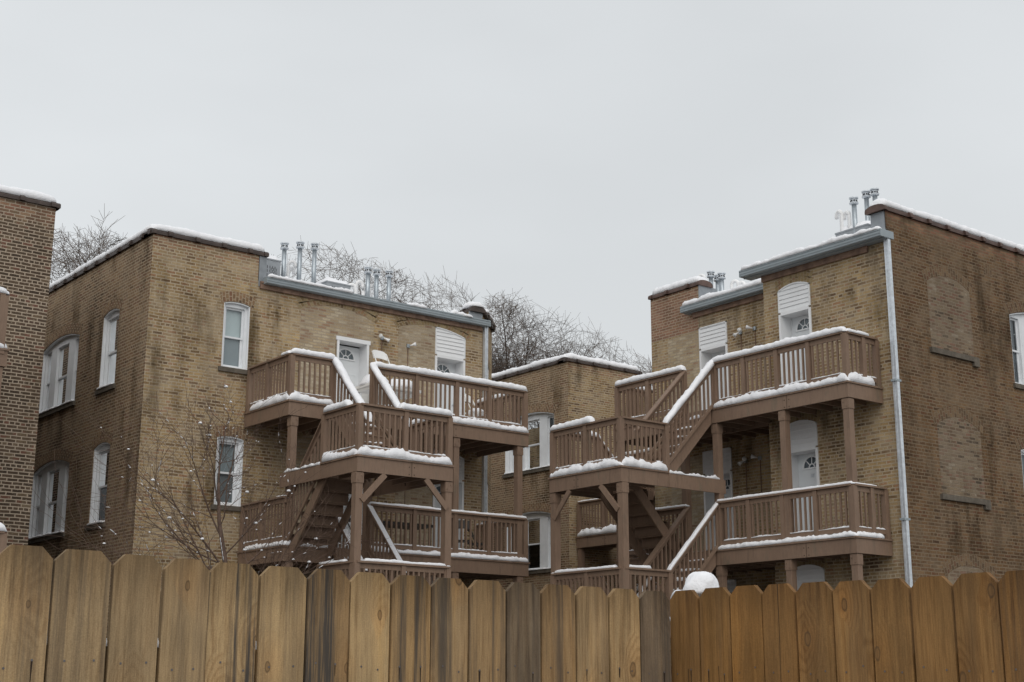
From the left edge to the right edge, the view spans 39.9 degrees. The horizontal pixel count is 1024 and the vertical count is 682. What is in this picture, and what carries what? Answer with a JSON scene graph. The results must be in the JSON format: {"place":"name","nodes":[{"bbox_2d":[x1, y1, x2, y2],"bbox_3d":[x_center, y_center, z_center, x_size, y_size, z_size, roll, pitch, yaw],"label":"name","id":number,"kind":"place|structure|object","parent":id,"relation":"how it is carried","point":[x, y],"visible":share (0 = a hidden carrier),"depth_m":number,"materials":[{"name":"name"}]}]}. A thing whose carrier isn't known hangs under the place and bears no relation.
{"place":"outdoors","nodes":[
{"label":"outdoors","id":0,"kind":"place"},
{"bbox_2d":[0,192,60,546],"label":"apartment building","id":1,"kind":"structure","parent":0,"point":[27,225],"depth_m":27.10,"materials":[{"name":"brick"}]},
{"bbox_2d":[0,185,56,202],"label":"snow","id":2,"kind":"structure","parent":1,"relation":"on","point":[34,194],"depth_m":27.68,"materials":[{"name":"white snow"}]},
{"bbox_2d":[0,0,1023,384],"label":"sky","id":3,"kind":"structure","parent":0,"point":[589,158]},
{"bbox_2d":[648,204,1023,645],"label":"apartment building","id":4,"kind":"structure","parent":0,"point":[936,309],"depth_m":28.33,"materials":[{"name":"brick"}]},
{"bbox_2d":[707,271,714,284],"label":"flue pipe","id":5,"kind":"object","parent":4,"relation":"on","point":[710,276],"visible":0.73,"depth_m":33.77,"materials":[{"name":"metal"}]},
{"bbox_2d":[699,321,728,409],"bbox_3d":[4.737,0.861,32.194,0.381,2.500,0.870,11,-17,-37],"label":"door","id":6,"kind":"structure","parent":4,"relation":"in","point":[713,339],"depth_m":32.36,"materials":[{"name":"white paint"}]},
{"bbox_2d":[714,274,719,291],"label":"flue pipe","id":7,"kind":"object","parent":4,"relation":"on","point":[717,282],"visible":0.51,"depth_m":33.98,"materials":[{"name":"metal"}]},
{"bbox_2d":[702,447,733,549],"bbox_3d":[4.731,3.676,31.498,0.381,2.500,0.870,11,-17,-37],"label":"door","id":8,"kind":"structure","parent":4,"relation":"in","point":[707,456],"depth_m":31.66,"materials":[{"name":"white paint"}]},
{"bbox_2d":[717,272,725,290],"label":"flue pipe","id":9,"kind":"object","parent":4,"relation":"on","point":[721,277],"visible":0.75,"depth_m":33.46,"materials":[{"name":"metal"}]},
{"bbox_2d":[727,579,735,592],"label":"door","id":10,"kind":"structure","parent":4,"relation":"in","point":[731,584],"depth_m":30.73,"materials":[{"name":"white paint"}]},
{"bbox_2d":[730,279,738,288],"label":"vent pipe","id":11,"kind":"object","parent":4,"relation":"on","point":[736,281],"visible":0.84,"depth_m":33.19,"materials":[{"name":"white plastic"}]},
{"bbox_2d":[733,328,741,349],"bbox_3d":[5.069,0.633,31.366,0.203,1.866,0.245,11,-17,-37],"label":"floodlight","id":12,"kind":"object","parent":4,"relation":"attached to","point":[739,330],"visible":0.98,"depth_m":31.56,"materials":[{"name":"metal"}]},
{"bbox_2d":[736,281,745,286],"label":"vent pipe","id":13,"kind":"object","parent":4,"relation":"on","point":[740,283],"visible":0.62,"depth_m":33.00,"materials":[{"name":"white plastic"}]},
{"bbox_2d":[738,456,746,493],"bbox_3d":[5.063,3.449,30.670,0.203,1.866,0.245,11,-17,-37],"label":"floodlight","id":14,"kind":"object","parent":4,"relation":"attached to","point":[744,458],"visible":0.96,"depth_m":30.85,"materials":[{"name":"metal"}]},
{"bbox_2d":[746,325,756,345],"bbox_3d":[5.301,0.557,31.135,0.238,1.884,0.097,-1,-14,6],"label":"floodlight","id":15,"kind":"object","parent":4,"relation":"attached to","point":[749,327],"visible":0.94,"depth_m":31.31,"materials":[{"name":"metal"}]},
{"bbox_2d":[751,454,761,492],"bbox_3d":[5.296,3.372,30.439,0.238,1.884,0.097,-1,-14,6],"label":"floodlight","id":16,"kind":"object","parent":4,"relation":"attached to","point":[758,457],"visible":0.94,"depth_m":30.59,"materials":[{"name":"metal"}]},
{"bbox_2d":[777,281,811,384],"bbox_3d":[5.973,0.064,29.107,0.381,2.570,0.850,11,-17,-37],"label":"door","id":17,"kind":"structure","parent":4,"relation":"in","point":[794,299],"depth_m":29.30,"materials":[{"name":"white paint"}]},
{"bbox_2d":[790,420,819,531],"bbox_3d":[5.967,2.880,28.411,0.381,2.570,0.850,11,-17,-37],"label":"door","id":18,"kind":"structure","parent":4,"relation":"in","point":[803,433],"depth_m":28.58,"materials":[{"name":"white paint"}]},
{"bbox_2d":[797,565,824,590],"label":"door","id":19,"kind":"structure","parent":4,"relation":"in","point":[805,573],"depth_m":27.83,"materials":[{"name":"white paint"}]},
{"bbox_2d":[652,198,1023,305],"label":"snow","id":20,"kind":"structure","parent":4,"relation":"on","point":[897,206],"depth_m":29.48,"materials":[{"name":"white snow"}]},
{"bbox_2d":[835,209,843,230],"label":"vent pipe","id":21,"kind":"object","parent":4,"relation":"on","point":[839,214],"visible":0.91,"depth_m":29.58,"materials":[{"name":"white plastic"}]},
{"bbox_2d":[843,210,851,228],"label":"vent pipe","id":22,"kind":"object","parent":4,"relation":"on","point":[847,213],"visible":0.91,"depth_m":29.43,"materials":[{"name":"white plastic"}]},
{"bbox_2d":[835,223,870,236],"bbox_3d":[7.253,-1.959,29.370,0.574,0.690,0.854,11,-17,-37],"label":"condenser","id":23,"kind":"object","parent":4,"relation":"on","point":[858,228],"visible":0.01,"depth_m":29.23,"materials":[{"name":"metal"}]},
{"bbox_2d":[839,221,870,231],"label":"snow","id":24,"kind":"structure","parent":23,"relation":"on","point":[858,224],"depth_m":29.19,"materials":[{"name":"white snow"}]},
{"bbox_2d":[849,196,858,232],"bbox_3d":[7.117,-2.338,29.268,0.198,1.376,0.193,11,-17,-37],"label":"flue pipe","id":25,"kind":"object","parent":4,"relation":"on","point":[854,203],"visible":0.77,"depth_m":29.32,"materials":[{"name":"metal"}]},
{"bbox_2d":[861,190,870,220],"bbox_3d":[7.572,-2.360,30.010,0.198,1.776,0.193,11,-17,-37],"label":"flue pipe","id":26,"kind":"object","parent":4,"relation":"on","point":[866,196],"visible":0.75,"depth_m":30.12,"materials":[{"name":"metal"}]},
{"bbox_2d":[870,188,878,200],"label":"flue pipe","id":27,"kind":"object","parent":4,"relation":"on","point":[874,194],"visible":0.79,"depth_m":29.97,"materials":[{"name":"metal"}]},
{"bbox_2d":[1009,313,1023,389],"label":"window","id":28,"kind":"structure","parent":4,"relation":"in","point":[1018,318],"depth_m":30.00,"materials":[{"name":"white glass"}]},
{"bbox_2d":[1021,449,1023,481],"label":"window","id":29,"kind":"structure","parent":4,"relation":"in","point":[1022,451],"depth_m":29.40,"materials":[{"name":"white glass"}]},
{"label":"ground","id":30,"kind":"structure","parent":0,"visible":0},
{"bbox_2d":[0,292,9,552],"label":"timber porch","id":31,"kind":"object","parent":30,"relation":"on","point":[4,304],"visible":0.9,"depth_m":24.13,"materials":[{"name":"brown paint"}]},
{"bbox_2d":[0,287,9,531],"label":"snow","id":32,"kind":"structure","parent":31,"relation":"on","point":[2,526],"depth_m":24.10,"materials":[{"name":"white snow"}]},
{"bbox_2d":[50,203,126,281],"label":"bare tree","id":33,"kind":"object","parent":30,"relation":"on","point":[87,256],"visible":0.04,"depth_m":44.60,"materials":[{"name":"grey plant"}]},
{"bbox_2d":[23,366,390,635],"bbox_3d":[-5.570,4.138,25.417,7.366,7.248,4.817,11,-17,-37],"label":"bare tree","id":34,"kind":"object","parent":30,"relation":"on","point":[219,529],"visible":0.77,"depth_m":25.37,"materials":[{"name":"brown plant"}]},
{"bbox_2d":[93,384,347,572],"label":"snow","id":35,"kind":"structure","parent":34,"relation":"on","point":[288,490],"depth_m":25.49,"materials":[{"name":"white snow"}]},
{"bbox_2d":[28,228,495,637],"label":"apartment building","id":36,"kind":"structure","parent":30,"relation":"on","point":[149,314],"depth_m":30.18,"materials":[{"name":"brick"}]},
{"bbox_2d":[28,460,69,543],"bbox_3d":[-10.363,3.600,31.769,0.265,1.800,2.440,11,-17,-37],"label":"window","id":37,"kind":"structure","parent":36,"relation":"in","point":[40,521],"depth_m":31.98,"materials":[{"name":"white glass"}]},
{"bbox_2d":[38,334,79,419],"bbox_3d":[-10.358,0.785,32.465,0.265,1.800,2.440,11,-17,-37],"label":"window","id":38,"kind":"structure","parent":36,"relation":"in","point":[59,371],"depth_m":32.67,"materials":[{"name":"white glass"}]},
{"bbox_2d":[84,442,109,530],"bbox_3d":[-8.561,3.029,29.550,0.265,1.810,1.010,11,-17,-37],"label":"window","id":39,"kind":"structure","parent":36,"relation":"in","point":[101,480],"depth_m":29.79,"materials":[{"name":"white glass"}]},
{"bbox_2d":[94,309,119,395],"bbox_3d":[-8.555,0.214,30.246,0.265,1.810,1.010,11,-17,-37],"label":"window","id":40,"kind":"structure","parent":36,"relation":"in","point":[111,320],"depth_m":30.48,"materials":[{"name":"white glass"}]},
{"bbox_2d":[210,436,243,511],"bbox_3d":[-5.916,2.754,29.333,0.760,1.550,0.265,11,-17,-37],"label":"window","id":41,"kind":"structure","parent":36,"relation":"in","point":[224,469],"depth_m":29.44,"materials":[{"name":"white glass"}]},
{"bbox_2d":[218,302,249,374],"bbox_3d":[-5.910,-0.061,30.029,0.760,1.550,0.265,11,-17,-37],"label":"window","id":42,"kind":"structure","parent":36,"relation":"in","point":[235,339],"depth_m":30.14,"materials":[{"name":"white glass"}]},
{"bbox_2d":[28,224,496,539],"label":"snow","id":43,"kind":"structure","parent":36,"relation":"on","point":[214,238],"depth_m":30.66,"materials":[{"name":"white snow"}]},
{"bbox_2d":[266,258,281,276],"bbox_3d":[-5.627,-1.429,31.659,0.634,0.730,0.674,11,-17,-37],"label":"condenser","id":44,"kind":"object","parent":36,"relation":"on","point":[273,266],"visible":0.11,"depth_m":31.53,"materials":[{"name":"metal"}]},
{"bbox_2d":[267,255,277,259],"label":"snow","id":45,"kind":"structure","parent":44,"relation":"on","point":[273,257],"depth_m":31.62,"materials":[{"name":"white snow"}]},
{"bbox_2d":[280,242,288,276],"bbox_3d":[-5.153,-1.637,31.865,0.198,1.237,0.193,11,-17,-37],"label":"flue pipe","id":46,"kind":"object","parent":36,"relation":"on","point":[284,248],"visible":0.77,"depth_m":31.89,"materials":[{"name":"metal"}]},
{"bbox_2d":[286,260,296,277],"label":"vent pipe","id":47,"kind":"object","parent":36,"relation":"on","point":[288,267],"visible":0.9,"depth_m":32.10,"materials":[{"name":"white plastic"}]},
{"bbox_2d":[290,266,295,274],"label":"vent pipe","id":48,"kind":"object","parent":36,"relation":"on","point":[292,268],"visible":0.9,"depth_m":32.36,"materials":[{"name":"white plastic"}]},
{"bbox_2d":[296,241,304,279],"bbox_3d":[-4.838,-1.626,32.117,0.198,1.337,0.193,11,-17,-37],"label":"flue pipe","id":49,"kind":"object","parent":36,"relation":"on","point":[299,247],"visible":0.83,"depth_m":32.14,"materials":[{"name":"metal"}]},
{"bbox_2d":[310,243,318,282],"bbox_3d":[-4.540,-1.588,32.350,0.198,1.377,0.193,11,-17,-37],"label":"flue pipe","id":50,"kind":"object","parent":36,"relation":"on","point":[314,248],"visible":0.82,"depth_m":32.37,"materials":[{"name":"metal"}]},
{"bbox_2d":[319,280,350,288],"bbox_3d":[-4.224,-1.030,32.763,0.664,0.490,0.774,11,-17,-37],"label":"condenser","id":51,"kind":"object","parent":36,"relation":"on","point":[333,284],"visible":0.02,"depth_m":32.48,"materials":[{"name":"metal"}]},
{"bbox_2d":[316,277,347,284],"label":"snow","id":52,"kind":"structure","parent":51,"relation":"on","point":[331,279],"depth_m":32.57,"materials":[{"name":"white snow"}]},
{"bbox_2d":[335,494,362,549],"bbox_3d":[-3.687,3.777,30.992,0.900,2.030,0.385,11,-17,-37],"label":"door","id":53,"kind":"structure","parent":36,"relation":"in","point":[350,495],"depth_m":31.15,"materials":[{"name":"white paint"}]},
{"bbox_2d":[348,283,356,293],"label":"vent pipe","id":54,"kind":"object","parent":36,"relation":"on","point":[353,285],"visible":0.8,"depth_m":32.93,"materials":[{"name":"white plastic"}]},
{"bbox_2d":[336,335,370,402],"bbox_3d":[-3.681,0.961,31.688,0.900,2.030,0.385,11,-17,-37],"label":"door","id":55,"kind":"structure","parent":36,"relation":"in","point":[355,361],"depth_m":31.97,"materials":[{"name":"white paint"}]},
{"bbox_2d":[355,280,363,293],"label":"vent pipe","id":56,"kind":"object","parent":36,"relation":"on","point":[360,282],"visible":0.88,"depth_m":33.11,"materials":[{"name":"white plastic"}]},
{"bbox_2d":[364,266,371,295],"bbox_3d":[-3.393,-1.229,33.191,0.198,1.087,0.193,11,-17,-37],"label":"flue pipe","id":57,"kind":"object","parent":36,"relation":"on","point":[367,272],"visible":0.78,"depth_m":33.20,"materials":[{"name":"metal"}]},
{"bbox_2d":[373,268,380,297],"bbox_3d":[-3.204,-1.188,33.334,0.198,1.077,0.193,11,-17,-37],"label":"flue pipe","id":58,"kind":"object","parent":36,"relation":"on","point":[376,274],"visible":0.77,"depth_m":33.35,"materials":[{"name":"metal"}]},
{"bbox_2d":[379,334,389,361],"bbox_3d":[-2.921,0.667,32.032,0.321,1.650,0.192,11,-17,-37],"label":"floodlight","id":59,"kind":"object","parent":36,"relation":"attached to","point":[381,336],"visible":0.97,"depth_m":32.22,"materials":[{"name":"metal"}]},
{"bbox_2d":[385,270,392,300],"bbox_3d":[-2.929,-1.150,33.547,0.198,1.107,0.193,11,-17,-37],"label":"flue pipe","id":60,"kind":"object","parent":36,"relation":"on","point":[389,275],"visible":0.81,"depth_m":33.56,"materials":[{"name":"metal"}]},
{"bbox_2d":[406,342,416,402],"bbox_3d":[-2.325,1.042,32.454,0.237,2.087,0.097,-2,-14,10],"label":"floodlight","id":61,"kind":"object","parent":36,"relation":"attached to","point":[409,345],"visible":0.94,"depth_m":32.65,"materials":[{"name":"metal"}]},
{"bbox_2d":[432,448,463,547],"bbox_3d":[-1.577,3.869,32.681,0.870,2.669,0.381,11,-17,-37],"label":"door","id":62,"kind":"structure","parent":36,"relation":"in","point":[436,504],"depth_m":32.81,"materials":[{"name":"white paint"}]},
{"bbox_2d":[434,327,465,415],"bbox_3d":[-1.572,1.054,33.377,0.870,2.669,0.381,11,-17,-37],"label":"door","id":63,"kind":"structure","parent":36,"relation":"in","point":[450,346],"depth_m":33.50,"materials":[{"name":"white paint"}]},
{"bbox_2d":[0,544,670,681],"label":"board fence","id":64,"kind":"object","parent":30,"relation":"on","point":[201,622],"visible":1,"depth_m":3.88,"materials":[{"name":"brown wood"}]},
{"bbox_2d":[46,571,718,648],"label":"snow","id":65,"kind":"structure","parent":64,"relation":"on","point":[699,582],"depth_m":4.80,"materials":[{"name":"white snow"}]},
{"bbox_2d":[273,235,442,310],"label":"bare tree","id":66,"kind":"object","parent":30,"relation":"on","point":[364,281],"visible":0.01,"depth_m":53.79,"materials":[{"name":"grey plant"}]},
{"bbox_2d":[237,353,529,584],"bbox_3d":[-1.808,4.577,29.089,6.220,8.170,4.565,11,-17,-37],"label":"timber porch","id":67,"kind":"object","parent":30,"relation":"on","point":[442,434],"visible":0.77,"depth_m":28.56,"materials":[{"name":"brown paint"}]},
{"bbox_2d":[243,348,528,572],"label":"snow","id":68,"kind":"structure","parent":67,"relation":"on","point":[398,453],"depth_m":28.78,"materials":[{"name":"white snow"}]},
{"bbox_2d":[362,394,381,403],"bbox_3d":[-3.020,1.509,31.294,0.590,0.780,0.370,11,-17,-37],"label":"storage crate","id":69,"kind":"object","parent":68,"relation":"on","point":[365,397],"visible":0.07,"depth_m":31.18,"materials":[{"name":"white plastic"}]},
{"bbox_2d":[464,393,483,418],"bbox_3d":[-0.837,1.654,32.324,0.539,0.938,0.443,-6,-15,22],"label":"folding chair","id":70,"kind":"object","parent":68,"relation":"on","point":[469,401],"visible":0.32,"depth_m":32.29,"materials":[{"name":"white plastic"}]},
{"bbox_2d":[355,382,420,399],"bbox_3d":[-2.724,1.419,30.887,1.360,0.760,0.650,11,-17,-37],"label":"patio table","id":71,"kind":"object","parent":67,"relation":"on","point":[363,389],"visible":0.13,"depth_m":30.77,"materials":[{"name":"white plastic"}]},
{"bbox_2d":[372,350,393,378],"bbox_3d":[-2.813,0.629,31.301,0.539,0.938,0.442,-13,-19,42],"label":"folding chair","id":72,"kind":"object","parent":71,"relation":"on","point":[379,354],"visible":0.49,"depth_m":31.53,"materials":[{"name":"white plastic"}]},
{"bbox_2d":[359,374,411,388],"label":"snow","id":73,"kind":"structure","parent":71,"relation":"on","point":[365,379],"depth_m":30.85,"materials":[{"name":"white snow"}]},
{"bbox_2d":[375,520,432,545],"bbox_3d":[-2.447,4.318,30.465,1.400,0.730,0.750,11,-17,-37],"label":"patio table","id":74,"kind":"object","parent":67,"relation":"on","point":[403,525],"visible":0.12,"depth_m":30.52,"materials":[{"name":"metal"}]},
{"bbox_2d":[458,520,472,543],"bbox_3d":[-1.097,4.398,31.177,0.444,0.938,0.540,1,-14,-4],"label":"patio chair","id":75,"kind":"object","parent":67,"relation":"on","point":[459,523],"visible":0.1,"depth_m":31.44,"materials":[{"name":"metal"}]},
{"bbox_2d":[467,529,482,549],"bbox_3d":[-0.810,4.545,31.767,0.539,0.938,0.443,-1,-14,6],"label":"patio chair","id":76,"kind":"object","parent":67,"relation":"on","point":[481,544],"visible":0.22,"depth_m":31.61,"materials":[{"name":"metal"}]},
{"bbox_2d":[385,266,521,373],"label":"bare tree","id":77,"kind":"object","parent":30,"relation":"on","point":[461,306],"visible":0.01,"depth_m":57.36,"materials":[{"name":"brown plant"}]},
{"bbox_2d":[484,287,622,372],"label":"bare tree","id":78,"kind":"object","parent":30,"relation":"on","point":[523,324],"visible":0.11,"depth_m":56.83,"materials":[{"name":"grey plant"}]},
{"bbox_2d":[493,325,651,386],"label":"bare tree","id":79,"kind":"object","parent":30,"relation":"on","point":[643,372],"visible":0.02,"depth_m":61.50,"materials":[{"name":"brown plant"}]},
{"bbox_2d":[491,357,654,591],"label":"apartment building","id":80,"kind":"structure","parent":30,"relation":"on","point":[563,390],"depth_m":40.86,"materials":[{"name":"brick"}]},
{"bbox_2d":[502,412,553,477],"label":"window","id":81,"kind":"structure","parent":80,"relation":"in","point":[537,454],"depth_m":41.37,"materials":[{"name":"white glass"}]},
{"bbox_2d":[507,511,550,573],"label":"window","id":82,"kind":"structure","parent":80,"relation":"in","point":[539,523],"depth_m":40.58,"materials":[{"name":"white glass"}]},
{"bbox_2d":[492,353,638,570],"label":"snow","id":83,"kind":"structure","parent":80,"relation":"on","point":[569,355],"depth_m":41.43,"materials":[{"name":"white snow"}]},
{"bbox_2d":[575,451,656,594],"bbox_3d":[4.332,6.814,37.984,2.735,8.120,4.830,11,-17,-37],"label":"timber porch","id":84,"kind":"object","parent":30,"relation":"on","point":[606,541],"visible":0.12,"depth_m":39.04,"materials":[{"name":"brown paint"}]},
{"bbox_2d":[577,448,656,596],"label":"snow","id":85,"kind":"structure","parent":84,"relation":"on","point":[610,528],"depth_m":38.83,"materials":[{"name":"white snow"}]},
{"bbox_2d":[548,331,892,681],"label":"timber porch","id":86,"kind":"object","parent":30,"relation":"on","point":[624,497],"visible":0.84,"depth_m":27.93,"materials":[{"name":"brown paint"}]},
{"bbox_2d":[550,326,885,590],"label":"snow","id":87,"kind":"structure","parent":86,"relation":"on","point":[673,411],"depth_m":27.86,"materials":[{"name":"white snow"}]},
{"bbox_2d":[670,570,1023,681],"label":"board fence","id":88,"kind":"object","parent":30,"relation":"on","point":[967,627],"visible":1,"depth_m":4.18,"materials":[{"name":"brown wood"}]}
]}

